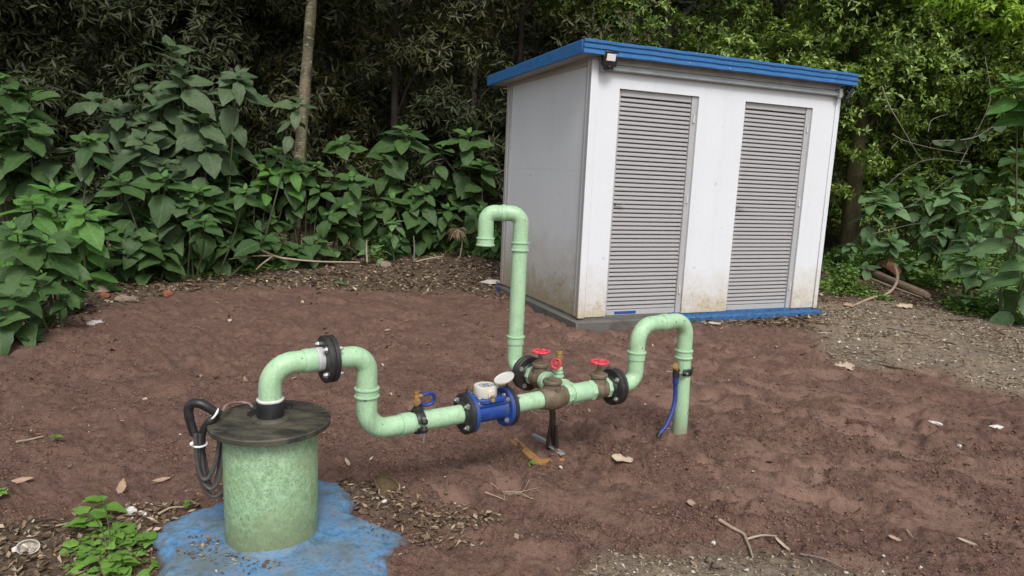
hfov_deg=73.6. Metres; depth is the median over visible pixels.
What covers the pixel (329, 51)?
forest tree
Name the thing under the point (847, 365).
dry leaf
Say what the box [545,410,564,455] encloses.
pipe stand
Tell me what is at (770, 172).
door
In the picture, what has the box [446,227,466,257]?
dead fan palm leaf
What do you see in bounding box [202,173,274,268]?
leafy bush
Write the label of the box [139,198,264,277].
leafy bush
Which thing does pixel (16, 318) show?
leafy bush
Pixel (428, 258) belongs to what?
stick
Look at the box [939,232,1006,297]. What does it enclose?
leafy plant
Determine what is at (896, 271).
palm sheath
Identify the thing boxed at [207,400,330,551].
well casing
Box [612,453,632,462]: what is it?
dry leaf
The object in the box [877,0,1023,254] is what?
forest tree
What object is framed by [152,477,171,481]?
dry leaf
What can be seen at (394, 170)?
leafy bush
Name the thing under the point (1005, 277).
leafy plant
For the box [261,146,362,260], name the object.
leafy bush
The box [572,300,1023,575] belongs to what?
gravel
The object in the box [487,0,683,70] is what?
forest tree
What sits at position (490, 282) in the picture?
paper scrap
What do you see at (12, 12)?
forest tree
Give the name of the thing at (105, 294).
brick
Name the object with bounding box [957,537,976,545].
dry leaf
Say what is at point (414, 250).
dead stalk
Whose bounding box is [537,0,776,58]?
forest tree
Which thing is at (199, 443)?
cable coil
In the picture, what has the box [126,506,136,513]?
shard
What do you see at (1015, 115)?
leafy plant
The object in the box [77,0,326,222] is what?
forest tree
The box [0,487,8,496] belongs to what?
sprout
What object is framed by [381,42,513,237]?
forest tree
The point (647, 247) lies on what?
door
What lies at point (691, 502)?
dry leaf
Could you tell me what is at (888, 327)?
stick
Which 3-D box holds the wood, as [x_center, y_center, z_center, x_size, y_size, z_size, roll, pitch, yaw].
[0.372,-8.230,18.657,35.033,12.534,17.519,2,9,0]
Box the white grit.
[7,309,922,567]
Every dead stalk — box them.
[365,240,367,261]
[413,236,414,261]
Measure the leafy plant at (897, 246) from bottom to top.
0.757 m
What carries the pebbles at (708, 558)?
on the ground at (260, 314)
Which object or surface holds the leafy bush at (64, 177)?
on the ground at (260, 314)
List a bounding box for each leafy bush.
[0,72,112,250]
[0,170,109,261]
[0,180,122,292]
[0,213,91,319]
[0,272,85,355]
[10,98,212,271]
[65,35,318,265]
[85,170,281,280]
[101,227,185,285]
[137,123,307,258]
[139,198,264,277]
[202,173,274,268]
[259,232,337,268]
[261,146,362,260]
[274,170,375,263]
[322,124,454,242]
[332,247,347,260]
[352,202,462,258]
[357,218,405,265]
[377,185,442,256]
[432,127,502,250]
[444,203,501,261]
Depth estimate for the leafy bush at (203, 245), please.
7.75 m
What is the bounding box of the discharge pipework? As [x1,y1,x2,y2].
[256,204,692,442]
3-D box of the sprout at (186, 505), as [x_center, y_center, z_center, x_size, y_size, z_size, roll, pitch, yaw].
[-1.403,0.941,2.956,0.032,0.035,0.067,0,10,-13]
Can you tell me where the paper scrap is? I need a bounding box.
[480,280,499,284]
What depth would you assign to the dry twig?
3.26 m
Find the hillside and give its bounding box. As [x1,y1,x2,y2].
[0,0,1023,250]
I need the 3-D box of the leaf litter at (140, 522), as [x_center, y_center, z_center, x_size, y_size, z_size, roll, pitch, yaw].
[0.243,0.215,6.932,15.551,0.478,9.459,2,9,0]
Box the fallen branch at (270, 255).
[223,228,359,269]
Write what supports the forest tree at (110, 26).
on the ground at (260, 314)
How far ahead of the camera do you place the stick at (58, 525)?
2.76 m
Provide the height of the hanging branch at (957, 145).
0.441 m
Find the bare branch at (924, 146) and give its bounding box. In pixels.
[872,59,990,233]
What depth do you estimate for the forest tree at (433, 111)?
11.51 m
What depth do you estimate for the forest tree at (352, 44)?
10.70 m
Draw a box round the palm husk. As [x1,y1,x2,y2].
[374,476,399,497]
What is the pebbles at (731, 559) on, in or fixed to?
on the ground at (260, 314)
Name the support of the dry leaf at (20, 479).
on the ground at (260, 314)
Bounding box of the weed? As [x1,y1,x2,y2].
[58,495,159,575]
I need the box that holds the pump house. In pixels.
[487,38,859,332]
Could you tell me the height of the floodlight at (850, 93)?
0.146 m
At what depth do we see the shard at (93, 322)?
5.94 m
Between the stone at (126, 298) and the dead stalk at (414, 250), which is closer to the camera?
the stone at (126, 298)
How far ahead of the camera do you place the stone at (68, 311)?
6.03 m
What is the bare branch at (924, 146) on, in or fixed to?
attached to the forest tree at (1012, 16)
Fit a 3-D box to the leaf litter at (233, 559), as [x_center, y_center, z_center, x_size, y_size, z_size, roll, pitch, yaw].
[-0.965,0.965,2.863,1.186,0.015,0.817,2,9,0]
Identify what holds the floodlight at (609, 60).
attached to the pump house
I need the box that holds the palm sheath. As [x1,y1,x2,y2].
[854,256,902,305]
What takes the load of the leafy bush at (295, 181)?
on the ground at (260, 314)
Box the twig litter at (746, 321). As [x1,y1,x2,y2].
[8,239,1023,574]
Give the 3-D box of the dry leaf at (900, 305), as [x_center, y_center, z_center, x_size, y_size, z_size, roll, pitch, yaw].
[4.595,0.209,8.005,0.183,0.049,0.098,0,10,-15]
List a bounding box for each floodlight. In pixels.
[600,50,618,69]
[844,88,854,102]
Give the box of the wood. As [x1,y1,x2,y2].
[3,0,1023,240]
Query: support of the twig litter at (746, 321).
on the ground at (260, 314)
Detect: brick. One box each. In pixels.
[98,292,110,297]
[163,290,173,297]
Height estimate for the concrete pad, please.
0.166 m
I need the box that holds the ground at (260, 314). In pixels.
[0,216,1023,575]
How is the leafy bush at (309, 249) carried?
on the ground at (260, 314)
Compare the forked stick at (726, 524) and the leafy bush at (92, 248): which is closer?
the forked stick at (726, 524)
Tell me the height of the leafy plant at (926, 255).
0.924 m
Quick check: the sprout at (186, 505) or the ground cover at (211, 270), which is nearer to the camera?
the sprout at (186, 505)
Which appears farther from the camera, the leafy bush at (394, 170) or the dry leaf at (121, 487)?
the leafy bush at (394, 170)
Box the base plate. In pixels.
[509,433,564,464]
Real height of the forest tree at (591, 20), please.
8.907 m
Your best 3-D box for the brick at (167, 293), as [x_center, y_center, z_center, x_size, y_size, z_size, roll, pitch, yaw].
[-3.511,0.062,7.000,0.107,0.094,0.091,2,9,0]
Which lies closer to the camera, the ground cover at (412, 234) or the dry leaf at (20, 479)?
the dry leaf at (20, 479)
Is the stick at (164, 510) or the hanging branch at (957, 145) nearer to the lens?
the stick at (164, 510)
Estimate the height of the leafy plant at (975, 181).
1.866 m
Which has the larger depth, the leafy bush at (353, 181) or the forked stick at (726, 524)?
the leafy bush at (353, 181)
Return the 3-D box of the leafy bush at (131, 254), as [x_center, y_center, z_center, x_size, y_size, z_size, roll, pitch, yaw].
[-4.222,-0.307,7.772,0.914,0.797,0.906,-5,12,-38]
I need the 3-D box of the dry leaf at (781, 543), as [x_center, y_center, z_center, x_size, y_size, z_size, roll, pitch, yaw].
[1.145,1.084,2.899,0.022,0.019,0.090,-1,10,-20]
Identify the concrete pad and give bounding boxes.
[151,480,410,575]
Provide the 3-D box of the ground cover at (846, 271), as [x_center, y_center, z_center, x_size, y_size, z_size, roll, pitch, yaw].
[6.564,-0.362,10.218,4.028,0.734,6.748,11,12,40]
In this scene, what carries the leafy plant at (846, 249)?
on the ground at (260, 314)
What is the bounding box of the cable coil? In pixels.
[184,399,252,497]
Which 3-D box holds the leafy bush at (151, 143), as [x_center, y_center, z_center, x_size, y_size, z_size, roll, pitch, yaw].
[-4.774,-1.199,8.042,2.574,2.054,1.337,2,9,0]
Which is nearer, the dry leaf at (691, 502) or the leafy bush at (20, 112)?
the dry leaf at (691, 502)
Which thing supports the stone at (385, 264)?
on the ground at (260, 314)
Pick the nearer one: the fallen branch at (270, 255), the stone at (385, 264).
the fallen branch at (270, 255)
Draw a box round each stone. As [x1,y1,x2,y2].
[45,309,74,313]
[94,285,110,293]
[114,294,138,302]
[380,261,391,268]
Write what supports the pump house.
on the ground at (260, 314)
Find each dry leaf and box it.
[11,477,33,482]
[116,478,125,492]
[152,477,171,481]
[334,280,349,284]
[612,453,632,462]
[686,499,695,506]
[775,537,789,550]
[834,361,854,370]
[843,302,853,306]
[888,535,900,540]
[896,303,912,307]
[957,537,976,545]
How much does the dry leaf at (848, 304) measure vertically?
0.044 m
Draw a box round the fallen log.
[858,267,930,297]
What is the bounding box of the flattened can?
[11,539,40,553]
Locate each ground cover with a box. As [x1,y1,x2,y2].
[89,253,299,281]
[352,221,500,259]
[819,239,1023,320]
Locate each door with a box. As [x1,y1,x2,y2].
[605,89,697,315]
[726,102,810,309]
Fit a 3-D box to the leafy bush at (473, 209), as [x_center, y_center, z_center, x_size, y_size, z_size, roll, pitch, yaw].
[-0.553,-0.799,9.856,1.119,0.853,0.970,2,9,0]
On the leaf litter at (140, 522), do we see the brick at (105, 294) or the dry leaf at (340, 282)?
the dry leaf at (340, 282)
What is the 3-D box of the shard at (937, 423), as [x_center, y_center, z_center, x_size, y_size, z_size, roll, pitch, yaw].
[2.787,0.890,4.510,0.101,0.024,0.034,11,13,43]
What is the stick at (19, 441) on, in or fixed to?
on the ground at (260, 314)
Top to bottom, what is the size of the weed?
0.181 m
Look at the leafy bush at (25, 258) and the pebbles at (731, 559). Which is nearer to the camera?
the pebbles at (731, 559)
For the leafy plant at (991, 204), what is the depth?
8.81 m
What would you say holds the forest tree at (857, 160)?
on the ground at (260, 314)
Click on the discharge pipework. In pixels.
(328, 358)
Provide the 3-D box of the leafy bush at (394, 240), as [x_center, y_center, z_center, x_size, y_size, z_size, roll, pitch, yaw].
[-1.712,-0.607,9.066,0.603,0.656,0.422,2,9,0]
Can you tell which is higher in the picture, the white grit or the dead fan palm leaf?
the dead fan palm leaf
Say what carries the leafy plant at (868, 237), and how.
on the ground at (260, 314)
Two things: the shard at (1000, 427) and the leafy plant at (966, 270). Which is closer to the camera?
the shard at (1000, 427)
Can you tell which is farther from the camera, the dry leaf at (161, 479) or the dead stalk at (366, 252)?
the dead stalk at (366, 252)
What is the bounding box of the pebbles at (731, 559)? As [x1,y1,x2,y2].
[577,545,900,575]
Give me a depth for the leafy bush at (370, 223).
9.71 m
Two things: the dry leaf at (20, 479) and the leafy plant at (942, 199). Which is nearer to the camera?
the dry leaf at (20, 479)
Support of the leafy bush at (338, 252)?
on the ground at (260, 314)
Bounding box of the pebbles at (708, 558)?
[0,242,1023,575]
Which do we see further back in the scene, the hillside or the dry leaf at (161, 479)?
the hillside
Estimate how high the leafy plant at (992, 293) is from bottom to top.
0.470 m
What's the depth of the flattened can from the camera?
2.59 m
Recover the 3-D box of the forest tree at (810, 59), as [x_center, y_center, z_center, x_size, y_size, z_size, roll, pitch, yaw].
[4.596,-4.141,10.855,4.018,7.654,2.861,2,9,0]
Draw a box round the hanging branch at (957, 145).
[932,126,1009,151]
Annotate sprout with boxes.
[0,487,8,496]
[48,434,62,441]
[183,500,191,508]
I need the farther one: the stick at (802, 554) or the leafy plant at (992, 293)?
the leafy plant at (992, 293)
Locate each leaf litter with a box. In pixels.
[0,234,1022,575]
[99,482,418,573]
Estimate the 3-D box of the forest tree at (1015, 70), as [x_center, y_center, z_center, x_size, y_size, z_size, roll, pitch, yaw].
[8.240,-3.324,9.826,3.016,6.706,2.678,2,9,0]
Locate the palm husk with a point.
(389, 483)
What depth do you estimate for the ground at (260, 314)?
4.10 m
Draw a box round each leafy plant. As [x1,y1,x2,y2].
[831,243,857,268]
[849,189,910,260]
[857,234,924,280]
[868,146,1023,259]
[886,213,964,274]
[909,185,981,266]
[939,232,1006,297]
[954,286,1023,307]
[964,212,1023,325]
[966,186,1023,288]
[986,72,1023,314]
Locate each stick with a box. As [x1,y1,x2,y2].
[16,435,43,442]
[55,507,128,526]
[158,506,183,514]
[416,256,443,261]
[718,518,776,557]
[800,553,846,569]
[886,326,920,334]
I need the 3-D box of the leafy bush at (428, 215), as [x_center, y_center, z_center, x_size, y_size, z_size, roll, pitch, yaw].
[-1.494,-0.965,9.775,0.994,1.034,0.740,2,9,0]
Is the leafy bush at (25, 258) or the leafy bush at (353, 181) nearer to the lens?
the leafy bush at (25, 258)
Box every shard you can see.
[87,320,102,324]
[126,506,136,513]
[929,420,942,425]
[988,425,1002,429]
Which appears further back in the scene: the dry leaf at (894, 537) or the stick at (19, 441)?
the stick at (19, 441)
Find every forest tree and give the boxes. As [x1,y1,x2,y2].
[0,0,141,227]
[0,0,284,215]
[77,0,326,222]
[235,0,431,244]
[244,0,523,229]
[290,0,366,235]
[307,60,486,226]
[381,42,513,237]
[425,0,678,63]
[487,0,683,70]
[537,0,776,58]
[670,0,906,158]
[781,0,1018,260]
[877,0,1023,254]
[904,0,1023,249]
[942,40,1023,237]
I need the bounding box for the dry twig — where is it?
[485,481,535,499]
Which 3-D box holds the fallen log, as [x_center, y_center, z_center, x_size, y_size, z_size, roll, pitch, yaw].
[5.106,-0.092,9.205,0.190,0.232,1.339,1,10,-7]
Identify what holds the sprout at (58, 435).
on the ground at (260, 314)
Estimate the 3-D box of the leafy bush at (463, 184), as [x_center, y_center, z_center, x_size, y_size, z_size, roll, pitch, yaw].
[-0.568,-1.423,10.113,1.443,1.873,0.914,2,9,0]
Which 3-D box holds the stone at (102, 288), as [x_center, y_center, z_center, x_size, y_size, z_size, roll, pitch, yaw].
[-4.179,0.019,6.983,0.150,0.129,0.270,-2,10,-26]
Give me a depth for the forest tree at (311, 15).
9.65 m
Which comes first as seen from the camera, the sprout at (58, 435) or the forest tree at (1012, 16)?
the sprout at (58, 435)

